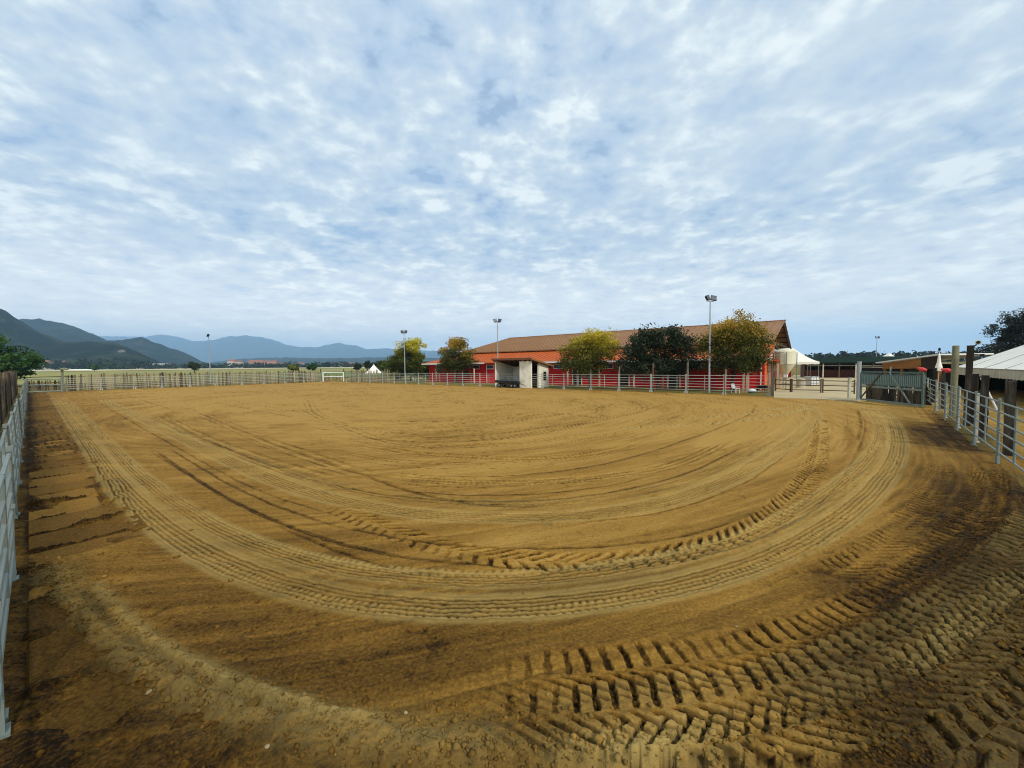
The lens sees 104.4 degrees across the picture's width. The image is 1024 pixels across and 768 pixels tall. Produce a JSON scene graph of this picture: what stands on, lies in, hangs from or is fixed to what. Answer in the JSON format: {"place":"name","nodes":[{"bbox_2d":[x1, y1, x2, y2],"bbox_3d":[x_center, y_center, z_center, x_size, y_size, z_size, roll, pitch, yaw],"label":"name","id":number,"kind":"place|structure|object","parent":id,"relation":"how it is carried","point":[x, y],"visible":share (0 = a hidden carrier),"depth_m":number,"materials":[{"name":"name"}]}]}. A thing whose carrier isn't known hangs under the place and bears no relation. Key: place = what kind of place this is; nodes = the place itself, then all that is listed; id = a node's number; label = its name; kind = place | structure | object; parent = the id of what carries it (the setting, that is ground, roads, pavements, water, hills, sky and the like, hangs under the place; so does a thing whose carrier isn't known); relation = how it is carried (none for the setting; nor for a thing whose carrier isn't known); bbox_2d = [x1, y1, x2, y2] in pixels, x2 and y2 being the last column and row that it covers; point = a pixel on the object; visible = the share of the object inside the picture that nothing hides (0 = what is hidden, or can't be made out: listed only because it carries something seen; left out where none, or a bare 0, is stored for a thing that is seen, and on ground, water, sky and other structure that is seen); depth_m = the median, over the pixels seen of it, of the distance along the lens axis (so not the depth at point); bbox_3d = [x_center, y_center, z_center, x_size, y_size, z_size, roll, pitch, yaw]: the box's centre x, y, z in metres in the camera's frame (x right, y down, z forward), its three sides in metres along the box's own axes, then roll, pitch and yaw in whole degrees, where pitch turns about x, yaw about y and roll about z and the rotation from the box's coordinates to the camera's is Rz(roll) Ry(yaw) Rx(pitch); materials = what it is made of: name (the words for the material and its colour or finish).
{"place":"outdoors","nodes":[
{"label":"outdoors","id":0,"kind":"place"},
{"bbox_2d":[0,309,64,361],"bbox_3d":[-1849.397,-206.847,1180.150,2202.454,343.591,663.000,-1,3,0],"label":"mountain","id":1,"kind":"structure","parent":0,"point":[18,332],"depth_m":1040.95,"materials":[{"name":"plant"}]},
{"bbox_2d":[14,341,172,369],"bbox_3d":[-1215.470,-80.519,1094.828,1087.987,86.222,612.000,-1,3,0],"label":"foothill","id":2,"kind":"structure","parent":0,"point":[72,352],"depth_m":967.99,"materials":[{"name":"plant"}]},
{"bbox_2d":[17,375,173,385],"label":"dry field","id":3,"kind":"structure","parent":0,"point":[20,382],"depth_m":97.78,"materials":[{"name":"plant"}]},
{"bbox_2d":[19,318,208,367],"bbox_3d":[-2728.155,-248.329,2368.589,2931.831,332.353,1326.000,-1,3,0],"label":"mountain","id":4,"kind":"structure","parent":0,"point":[63,332],"depth_m":2188.09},
{"bbox_2d":[26,421,219,767],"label":"dirt ground","id":5,"kind":"structure","parent":0,"point":[105,700],"depth_m":4.11,"materials":[{"name":"soil"}]},
{"bbox_2d":[22,368,368,376],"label":"crop field","id":6,"kind":"structure","parent":0,"point":[50,374],"depth_m":237.33,"materials":[{"name":"plant"}]},
{"bbox_2d":[32,367,364,371],"bbox_3d":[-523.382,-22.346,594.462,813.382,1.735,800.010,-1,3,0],"label":"stubble field","id":7,"kind":"structure","parent":0,"point":[178,369],"depth_m":502.65,"materials":[{"name":"plant"}]},
{"bbox_2d":[99,334,457,362],"bbox_3d":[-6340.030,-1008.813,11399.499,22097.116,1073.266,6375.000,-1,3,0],"label":"mountain","id":8,"kind":"structure","parent":0,"point":[236,347],"depth_m":10085.77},
{"bbox_2d":[182,372,410,380],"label":"meadow","id":9,"kind":"structure","parent":0,"point":[346,374],"depth_m":126.55,"materials":[{"name":"plant"}]},
{"bbox_2d":[211,357,439,367],"bbox_3d":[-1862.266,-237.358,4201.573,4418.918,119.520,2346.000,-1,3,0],"label":"hills","id":10,"kind":"structure","parent":0,"point":[320,360],"depth_m":3849.64,"materials":[{"name":"plant"}]},
{"bbox_2d":[0,381,1023,767],"bbox_3d":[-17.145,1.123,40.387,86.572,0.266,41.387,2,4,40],"label":"arena sand","id":11,"kind":"structure","parent":0,"point":[650,561],"depth_m":5.45,"materials":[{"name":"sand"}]},
{"bbox_2d":[0,600,10,739],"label":"corral panel","id":12,"kind":"object","parent":11,"relation":"on","point":[5,729],"visible":1,"depth_m":3.10,"materials":[{"name":"metal"}]},
{"bbox_2d":[0,446,18,721],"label":"corral panel","id":13,"kind":"object","parent":11,"relation":"on","point":[8,576],"visible":0.94,"depth_m":4.29,"materials":[{"name":"metal"}]},
{"bbox_2d":[7,412,21,515],"bbox_3d":[-11.079,1.637,8.820,3.565,1.825,0.100,2,5,39],"label":"corral panel","id":14,"kind":"object","parent":11,"relation":"on","point":[13,444],"visible":0.8,"depth_m":8.78,"materials":[{"name":"metal"}]},
{"bbox_2d":[11,404,22,481],"bbox_3d":[-13.858,1.558,11.107,3.565,1.825,0.100,2,4,39],"label":"corral panel","id":15,"kind":"object","parent":11,"relation":"on","point":[14,411],"visible":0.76,"depth_m":11.10,"materials":[{"name":"metal"}]},
{"bbox_2d":[15,398,23,460],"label":"corral panel","id":16,"kind":"object","parent":11,"relation":"on","point":[20,436],"visible":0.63,"depth_m":13.82,"materials":[{"name":"metal"}]},
{"bbox_2d":[19,395,24,446],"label":"corral panel","id":17,"kind":"object","parent":11,"relation":"on","point":[21,414],"visible":0.91,"depth_m":14.62,"materials":[{"name":"metal"}]},
{"bbox_2d":[22,387,25,422],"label":"corral panel","id":18,"kind":"object","parent":11,"relation":"on","point":[23,404],"visible":0.81,"depth_m":22.53,"materials":[{"name":"metal"}]},
{"bbox_2d":[65,378,100,390],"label":"corral panel","id":19,"kind":"object","parent":11,"relation":"on","point":[83,383],"visible":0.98,"depth_m":52.76,"materials":[{"name":"metal"}]},
{"bbox_2d":[101,376,133,389],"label":"corral panel","id":20,"kind":"object","parent":11,"relation":"on","point":[112,381],"visible":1,"depth_m":55.38,"materials":[{"name":"metal"}]},
{"bbox_2d":[134,376,161,388],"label":"corral panel","id":21,"kind":"object","parent":11,"relation":"on","point":[148,381],"visible":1,"depth_m":58.48,"materials":[{"name":"metal"}]},
{"bbox_2d":[162,375,189,387],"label":"corral panel","id":22,"kind":"object","parent":11,"relation":"on","point":[176,381],"visible":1,"depth_m":60.94,"materials":[{"name":"metal"}]},
{"bbox_2d":[190,375,215,386],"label":"corral panel","id":23,"kind":"object","parent":11,"relation":"on","point":[203,380],"visible":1,"depth_m":63.12,"materials":[{"name":"metal"}]},
{"bbox_2d":[216,375,241,385],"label":"corral panel","id":24,"kind":"object","parent":11,"relation":"on","point":[228,381],"visible":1,"depth_m":66.24,"materials":[{"name":"metal"}]},
{"bbox_2d":[246,696,260,707],"bbox_3d":[-2.162,2.661,3.311,0.097,0.050,0.110,0,3,17],"label":"stone","id":25,"kind":"object","parent":11,"relation":"on","point":[254,701],"visible":1,"depth_m":3.30,"materials":[{"name":"stone"}]},
{"bbox_2d":[447,373,462,385],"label":"corral panel","id":26,"kind":"object","parent":11,"relation":"on","point":[456,377],"visible":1,"depth_m":56.98,"materials":[{"name":"metal"}]},
{"bbox_2d":[463,373,479,385],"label":"corral panel","id":27,"kind":"object","parent":11,"relation":"on","point":[470,379],"visible":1,"depth_m":55.43,"materials":[{"name":"metal"}]},
{"bbox_2d":[495,380,524,387],"bbox_3d":[-0.120,-0.006,50.449,4.618,0.949,1.100,2,4,41],"label":"trailer","id":28,"kind":"object","parent":11,"relation":"on","point":[513,383],"visible":0.99,"depth_m":50.10,"materials":[{"name":"black metal"}]},
{"bbox_2d":[542,373,563,388],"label":"corral panel","id":29,"kind":"object","parent":11,"relation":"on","point":[552,376],"visible":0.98,"depth_m":47.02,"materials":[{"name":"metal"}]},
{"bbox_2d":[564,374,590,389],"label":"corral panel","id":30,"kind":"object","parent":11,"relation":"on","point":[578,379],"visible":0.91,"depth_m":44.85,"materials":[{"name":"metal"}]},
{"bbox_2d":[591,374,618,390],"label":"corral panel","id":31,"kind":"object","parent":11,"relation":"on","point":[604,382],"visible":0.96,"depth_m":42.60,"materials":[{"name":"metal"}]},
{"bbox_2d":[619,374,650,391],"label":"corral panel","id":32,"kind":"object","parent":11,"relation":"on","point":[634,377],"visible":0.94,"depth_m":40.88,"materials":[{"name":"metal"}]},
{"bbox_2d":[651,374,685,392],"bbox_3d":[15.261,-0.052,38.815,3.310,1.825,0.100,2,3,38],"label":"corral panel","id":33,"kind":"object","parent":11,"relation":"on","point":[668,383],"visible":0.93,"depth_m":38.73,"materials":[{"name":"metal"}]},
{"bbox_2d":[686,374,723,394],"bbox_3d":[17.857,0.018,36.764,3.238,1.825,0.100,2,4,38],"label":"corral panel","id":34,"kind":"object","parent":11,"relation":"on","point":[706,381],"visible":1,"depth_m":36.55,"materials":[{"name":"metal"}]},
{"bbox_2d":[725,374,768,395],"bbox_3d":[20.483,0.088,34.706,3.366,1.825,0.100,2,3,38],"label":"corral panel","id":35,"kind":"object","parent":11,"relation":"on","point":[746,378],"visible":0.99,"depth_m":34.65,"materials":[{"name":"metal"}]},
{"bbox_2d":[859,367,924,406],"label":"slatted gate","id":36,"kind":"structure","parent":11,"relation":"on","point":[915,381],"depth_m":25.89,"materials":[{"name":"metal"}]},
{"bbox_2d":[935,380,945,412],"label":"corral panel","id":37,"kind":"object","parent":11,"relation":"on","point":[939,397],"visible":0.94,"depth_m":20.40,"materials":[{"name":"metal"}]},
{"bbox_2d":[944,382,957,429],"bbox_3d":[19.356,0.913,17.490,0.100,1.825,3.739,2,4,42],"label":"corral panel","id":38,"kind":"object","parent":11,"relation":"on","point":[950,403],"visible":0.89,"depth_m":17.49,"materials":[{"name":"metal"}]},
{"bbox_2d":[956,386,977,444],"bbox_3d":[16.803,1.072,14.693,0.100,1.825,3.773,2,4,42],"label":"corral panel","id":39,"kind":"object","parent":11,"relation":"on","point":[965,411],"visible":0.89,"depth_m":14.69,"materials":[{"name":"metal"}]},
{"bbox_2d":[973,391,998,461],"bbox_3d":[14.351,1.223,12.027,0.100,1.825,3.408,2,3,42],"label":"corral panel","id":40,"kind":"object","parent":11,"relation":"on","point":[984,423],"visible":0.88,"depth_m":12.02,"materials":[{"name":"metal"}]},
{"bbox_2d":[996,398,1023,471],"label":"corral panel","id":41,"kind":"object","parent":11,"relation":"on","point":[1015,430],"visible":0.98,"depth_m":9.77,"materials":[{"name":"metal"}]},
{"bbox_2d":[0,360,1023,659],"bbox_3d":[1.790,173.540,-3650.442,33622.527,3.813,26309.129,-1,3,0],"label":"ground","id":42,"kind":"structure","parent":0,"point":[1004,462],"depth_m":35.76,"materials":[{"name":"soil"}]},
{"bbox_2d":[0,370,17,429],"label":"board fence","id":43,"kind":"object","parent":42,"relation":"on","point":[8,388],"visible":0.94,"depth_m":26.53,"materials":[{"name":"brown wood"}]},
{"bbox_2d":[0,424,17,573],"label":"corral panel","id":44,"kind":"object","parent":42,"relation":"on","point":[4,443],"visible":0.27,"depth_m":6.50,"materials":[{"name":"metal"}]},
{"bbox_2d":[0,335,48,379],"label":"tree","id":45,"kind":"object","parent":42,"relation":"on","point":[9,356],"visible":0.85,"depth_m":66.20,"materials":[{"name":"green plant"}]},
{"bbox_2d":[25,378,62,392],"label":"gate","id":46,"kind":"structure","parent":42,"relation":"on","point":[61,384],"depth_m":50.03,"materials":[{"name":"metal"}]},
{"bbox_2d":[28,380,60,390],"bbox_3d":[-65.515,0.172,55.645,3.530,1.558,0.160,-2,3,-28],"label":"board fence","id":47,"kind":"object","parent":42,"relation":"on","point":[43,386],"visible":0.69,"depth_m":55.58,"materials":[{"name":"grey wood"}]},
{"bbox_2d":[26,357,155,369],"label":"wood","id":48,"kind":"object","parent":42,"relation":"on","point":[57,364],"visible":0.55,"depth_m":637.45,"materials":[{"name":"green plant"}]},
{"bbox_2d":[87,364,99,370],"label":"tree","id":49,"kind":"object","parent":42,"relation":"on","point":[94,367],"visible":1,"depth_m":327.78,"materials":[{"name":"green plant"}]},
{"bbox_2d":[65,370,317,390],"bbox_3d":[-48.856,-0.920,65.471,0.253,2.470,33.076,2,4,40],"label":"board fence","id":50,"kind":"object","parent":42,"relation":"on","point":[220,382],"visible":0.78,"depth_m":62.23,"materials":[{"name":"grey wood"}]},
{"bbox_2d":[186,361,200,372],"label":"tree","id":51,"kind":"object","parent":42,"relation":"on","point":[192,365],"visible":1,"depth_m":188.99,"materials":[{"name":"green plant"}]},
{"bbox_2d":[143,361,364,368],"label":"hedge","id":52,"kind":"object","parent":42,"relation":"on","point":[254,365],"visible":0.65,"depth_m":689.01,"materials":[{"name":"green plant"}]},
{"bbox_2d":[287,364,298,371],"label":"tree","id":53,"kind":"object","parent":42,"relation":"on","point":[293,367],"visible":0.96,"depth_m":208.64,"materials":[{"name":"green plant"}]},
{"bbox_2d":[306,362,316,370],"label":"tree","id":54,"kind":"object","parent":42,"relation":"on","point":[312,366],"visible":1,"depth_m":169.06,"materials":[{"name":"green plant"}]},
{"bbox_2d":[322,372,343,381],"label":"goal","id":55,"kind":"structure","parent":42,"relation":"on","point":[323,376],"depth_m":78.03,"materials":[{"name":"white paint"}]},
{"bbox_2d":[349,369,392,382],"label":"board fence","id":56,"kind":"object","parent":42,"relation":"on","point":[371,379],"visible":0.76,"depth_m":72.34,"materials":[{"name":"grey wood"}]},
{"bbox_2d":[376,360,390,372],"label":"tree","id":57,"kind":"object","parent":42,"relation":"on","point":[382,364],"visible":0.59,"depth_m":128.65,"materials":[{"name":"green plant"}]},
{"bbox_2d":[384,367,408,378],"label":"bush","id":58,"kind":"object","parent":42,"relation":"on","point":[396,374],"visible":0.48,"depth_m":83.51,"materials":[{"name":"green plant"}]},
{"bbox_2d":[401,330,406,373],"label":"floodlight pole","id":59,"kind":"object","parent":42,"relation":"on","point":[403,332],"visible":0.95,"depth_m":69.71,"materials":[{"name":"metal"}]},
{"bbox_2d":[386,337,428,380],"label":"tree","id":60,"kind":"object","parent":42,"relation":"on","point":[414,356],"visible":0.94,"depth_m":74.89,"materials":[{"name":"green plant"}]},
{"bbox_2d":[434,336,478,382],"bbox_3d":[-9.150,-3.933,65.960,7.456,7.842,5.753,-1,3,0],"label":"tree","id":61,"kind":"object","parent":42,"relation":"on","point":[452,359],"visible":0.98,"depth_m":64.85,"materials":[{"name":"green plant"}]},
{"bbox_2d":[493,319,501,357],"bbox_3d":[-2.147,-4.838,59.765,1.279,9.966,0.479,-1,3,0],"label":"floodlight pole","id":62,"kind":"object","parent":42,"relation":"on","point":[496,321],"visible":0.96,"depth_m":59.61,"materials":[{"name":"metal"}]},
{"bbox_2d":[491,358,553,387],"bbox_3d":[1.338,-1.468,51.843,6.710,3.810,4.660,2,4,41],"label":"hut","id":63,"kind":"object","parent":42,"relation":"on","point":[526,369],"visible":0.92,"depth_m":50.77,"materials":[{"name":"white paint"}]},
{"bbox_2d":[555,326,620,387],"bbox_3d":[9.172,-3.025,46.848,8.033,7.462,6.364,-1,3,0],"label":"tree","id":64,"kind":"object","parent":42,"relation":"on","point":[590,352],"visible":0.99,"depth_m":46.05,"materials":[{"name":"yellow plant"}]},
{"bbox_2d":[418,320,791,389],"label":"barn","id":65,"kind":"structure","parent":42,"relation":"on","point":[543,348],"depth_m":60.68,"materials":[{"name":"red paint"}]},
{"bbox_2d":[572,371,581,384],"bbox_3d":[9.061,-0.973,55.151,1.540,2.250,0.120,2,3,38],"label":"stable door","id":66,"kind":"structure","parent":65,"relation":"in","point":[573,377],"depth_m":55.35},
{"bbox_2d":[618,371,629,385],"bbox_3d":[14.368,-0.830,50.971,1.540,2.250,0.120,2,3,38],"label":"stable door","id":67,"kind":"structure","parent":65,"relation":"in","point":[621,374],"depth_m":50.95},
{"bbox_2d":[667,374,680,387],"bbox_3d":[19.216,-0.700,47.153,1.540,2.250,0.120,2,3,38],"label":"stable door","id":68,"kind":"structure","parent":65,"relation":"in","point":[672,379],"depth_m":47.18,"materials":[{"name":"wood"}]},
{"bbox_2d":[613,322,707,389],"bbox_3d":[16.263,-2.903,43.277,10.408,7.416,6.136,-1,3,0],"label":"tree","id":69,"kind":"object","parent":42,"relation":"on","point":[641,355],"visible":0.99,"depth_m":42.24,"materials":[{"name":"green plant"}]},
{"bbox_2d":[687,362,688,392],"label":"wooden post","id":70,"kind":"object","parent":42,"relation":"on","point":[688,376],"visible":0.77,"depth_m":37.86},
{"bbox_2d":[705,295,716,392],"bbox_3d":[18.989,-3.766,38.004,1.279,9.443,0.479,-1,3,-15],"label":"floodlight pole","id":71,"kind":"object","parent":42,"relation":"on","point":[713,298],"visible":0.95,"depth_m":37.96,"materials":[{"name":"metal"}]},
{"bbox_2d":[692,309,782,391],"bbox_3d":[21.726,-3.140,38.464,8.142,8.239,5.614,-1,3,0],"label":"tree","id":72,"kind":"object","parent":42,"relation":"on","point":[746,339],"visible":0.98,"depth_m":37.95,"materials":[{"name":"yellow plant"}]},
{"bbox_2d":[775,378,790,391],"bbox_3d":[26.170,0.146,38.334,0.100,1.350,1.863,-1,3,-9],"label":"pen fence","id":73,"kind":"object","parent":42,"relation":"on","point":[783,384],"visible":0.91,"depth_m":38.22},
{"bbox_2d":[792,347,819,376],"bbox_3d":[35.295,-2.275,49.965,4.630,4.900,4.630,1,3,27],"label":"gazebo","id":74,"kind":"object","parent":42,"relation":"on","point":[802,359],"visible":0.52,"depth_m":47.77,"materials":[{"name":"white fabric"}]},
{"bbox_2d":[800,356,914,377],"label":"stable row","id":75,"kind":"object","parent":42,"relation":"on","point":[837,367],"visible":0.45,"depth_m":70.80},
{"bbox_2d":[805,370,819,376],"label":"stable door","id":76,"kind":"structure","parent":75,"relation":"in","point":[810,372],"depth_m":72.50,"materials":[{"name":"wood"}]},
{"bbox_2d":[820,370,834,377],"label":"stable door","id":77,"kind":"structure","parent":75,"relation":"in","point":[827,373],"depth_m":71.44,"materials":[{"name":"wood"}]},
{"bbox_2d":[836,370,850,377],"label":"stable door","id":78,"kind":"structure","parent":75,"relation":"in","point":[843,373],"depth_m":70.48,"materials":[{"name":"wood"}]},
{"bbox_2d":[805,349,990,361],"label":"wood","id":79,"kind":"object","parent":42,"relation":"on","point":[865,354],"visible":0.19,"depth_m":415.60,"materials":[{"name":"green plant"}]},
{"bbox_2d":[866,383,932,404],"bbox_3d":[26.561,0.636,27.389,0.160,1.403,4.483,-1,3,-3],"label":"board fence","id":80,"kind":"object","parent":42,"relation":"on","point":[913,397],"visible":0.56,"depth_m":27.27,"materials":[{"name":"grey wood"}]},
{"bbox_2d":[925,376,936,411],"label":"corral panel","id":81,"kind":"object","parent":42,"relation":"on","point":[929,392],"visible":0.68,"depth_m":24.18,"materials":[{"name":"metal"}]},
{"bbox_2d":[932,368,936,402],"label":"wooden post","id":82,"kind":"object","parent":42,"relation":"on","point":[934,375],"visible":0.47,"depth_m":26.96,"materials":[{"name":"brown wood"}]},
{"bbox_2d":[935,348,942,391],"bbox_3d":[38.709,-1.250,36.000,0.700,4.100,0.700,-1,3,0],"label":"parasol","id":83,"kind":"object","parent":42,"relation":"on","point":[938,366],"visible":0.72,"depth_m":35.87,"materials":[{"name":"white fabric"}]},
{"bbox_2d":[940,372,945,408],"bbox_3d":[25.579,0.441,23.552,0.246,2.267,0.193,-3,4,-42],"label":"wooden post","id":84,"kind":"object","parent":42,"relation":"on","point":[943,377],"visible":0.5,"depth_m":23.48,"materials":[{"name":"brown wood"}]},
{"bbox_2d":[949,345,959,416],"bbox_3d":[22.645,-0.103,20.316,0.287,3.720,0.288,-3,4,-42],"label":"wooden post","id":85,"kind":"object","parent":42,"relation":"on","point":[955,366],"visible":0.81,"depth_m":20.22,"materials":[{"name":"grey wood"}]},
{"bbox_2d":[963,345,974,425],"bbox_3d":[19.809,0.130,17.218,0.286,3.606,0.237,-3,4,-41],"label":"wooden post","id":86,"kind":"object","parent":42,"relation":"on","point":[969,366],"visible":0.73,"depth_m":17.12,"materials":[{"name":"brown wood"}]},
{"bbox_2d":[970,374,978,423],"bbox_3d":[20.641,0.719,17.703,0.242,2.366,0.201,-3,4,-40],"label":"wooden post","id":87,"kind":"object","parent":42,"relation":"on","point":[975,382],"visible":0.43,"depth_m":17.63,"materials":[{"name":"brown wood"}]},
{"bbox_2d":[976,393,979,442],"bbox_3d":[16.142,1.202,13.774,0.140,1.765,0.240,2,4,42],"label":"flat post","id":88,"kind":"object","parent":42,"relation":"on","point":[977,417],"visible":0.43,"depth_m":13.71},
{"bbox_2d":[978,375,989,437],"bbox_3d":[17.498,0.876,14.713,0.275,2.400,0.218,-3,4,-40],"label":"wooden post","id":89,"kind":"object","parent":42,"relation":"on","point":[984,388],"visible":0.67,"depth_m":14.63,"materials":[{"name":"brown wood"}]},
{"bbox_2d":[980,378,997,414],"bbox_3d":[24.852,0.662,20.606,0.374,2.010,0.785,-3,4,-39],"label":"leaning pole","id":90,"kind":"object","parent":42,"relation":"on","point":[994,404],"visible":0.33,"depth_m":20.45,"materials":[{"name":"white paint"}]},
{"bbox_2d":[958,345,1023,389],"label":"marquee","id":91,"kind":"object","parent":42,"relation":"on","point":[1000,368],"visible":0.71,"depth_m":33.20,"materials":[{"name":"white fabric"}]},
{"bbox_2d":[974,308,1023,355],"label":"pine tree","id":92,"kind":"object","parent":42,"relation":"on","point":[1011,332],"visible":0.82,"depth_m":51.87,"materials":[{"name":"green plant"}]},
{"bbox_2d":[1002,380,1016,455],"bbox_3d":[14.933,1.063,11.909,0.287,2.345,0.233,-3,3,-38],"label":"wooden post","id":93,"kind":"object","parent":42,"relation":"on","point":[1010,392],"visible":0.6,"depth_m":11.83,"materials":[{"name":"brown wood"}]},
{"bbox_2d":[0,0,1023,357],"label":"sky","id":94,"kind":"structure","parent":0,"point":[299,173],"materials":[{"name":"blue"}]},
{"bbox_2d":[774,375,929,401],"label":"concrete yard","id":95,"kind":"structure","parent":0,"point":[808,393],"depth_m":37.40,"materials":[{"name":"concrete"}]},
{"bbox_2d":[771,369,773,395],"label":"wooden post","id":96,"kind":"object","parent":95,"relation":"on","point":[772,382],"visible":0.83,"depth_m":33.20,"materials":[{"name":"wood"}]},
{"bbox_2d":[768,361,776,376],"bbox_3d":[28.791,-1.000,44.004,1.000,3.050,0.830,2,3,38],"label":"cabinet","id":97,"kind":"object","parent":95,"relation":"on","point":[770,367],"visible":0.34,"depth_m":43.62,"materials":[{"name":"metal"}]},
{"bbox_2d":[773,348,797,388],"bbox_3d":[29.471,-1.649,42.957,2.165,4.430,1.980,-1,3,-17],"label":"feed silo","id":98,"kind":"object","parent":95,"relation":"on","point":[786,358],"visible":0.88,"depth_m":42.33,"materials":[{"name":"white plastic"}]},
{"bbox_2d":[797,379,805,387],"bbox_3d":[32.072,-0.078,44.061,0.880,1.035,0.867,-1,3,0],"label":"drum","id":99,"kind":"object","parent":95,"relation":"on","point":[801,382],"visible":0.76,"depth_m":43.74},
{"bbox_2d":[791,379,821,392],"bbox_3d":[27.295,0.206,36.807,2.265,1.350,0.100,1,3,30],"label":"pen fence","id":100,"kind":"object","parent":95,"relation":"on","point":[820,385],"visible":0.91,"depth_m":36.78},
{"bbox_2d":[803,376,819,384],"bbox_3d":[35.470,-0.332,47.049,1.200,1.250,1.110,-1,3,-11],"label":"water tank","id":101,"kind":"object","parent":95,"relation":"on","point":[811,378],"visible":0.62,"depth_m":46.64,"materials":[{"name":"white plastic"}]},
{"bbox_2d":[822,379,854,393],"bbox_3d":[29.059,0.257,35.346,0.100,1.350,2.310,-3,4,-40],"label":"pen fence","id":102,"kind":"object","parent":95,"relation":"on","point":[823,385],"visible":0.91,"depth_m":35.49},
{"bbox_2d":[847,378,851,398],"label":"gate post","id":103,"kind":"object","parent":95,"relation":"on","point":[849,388],"visible":0.82,"depth_m":30.21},
{"bbox_2d":[856,361,861,399],"bbox_3d":[25.585,-0.189,29.230,0.348,2.990,0.276,-1,3,0],"label":"gate post","id":104,"kind":"object","parent":95,"relation":"on","point":[859,366],"visible":0.67,"depth_m":29.15,"materials":[{"name":"metal"}]},
{"bbox_2d":[862,353,993,389],"bbox_3d":[45.834,-1.496,44.833,4.800,3.610,12.270,0,3,8],"label":"timber shelter","id":105,"kind":"object","parent":95,"relation":"on","point":[903,364],"visible":0.46,"depth_m":42.87,"materials":[{"name":"wood"}]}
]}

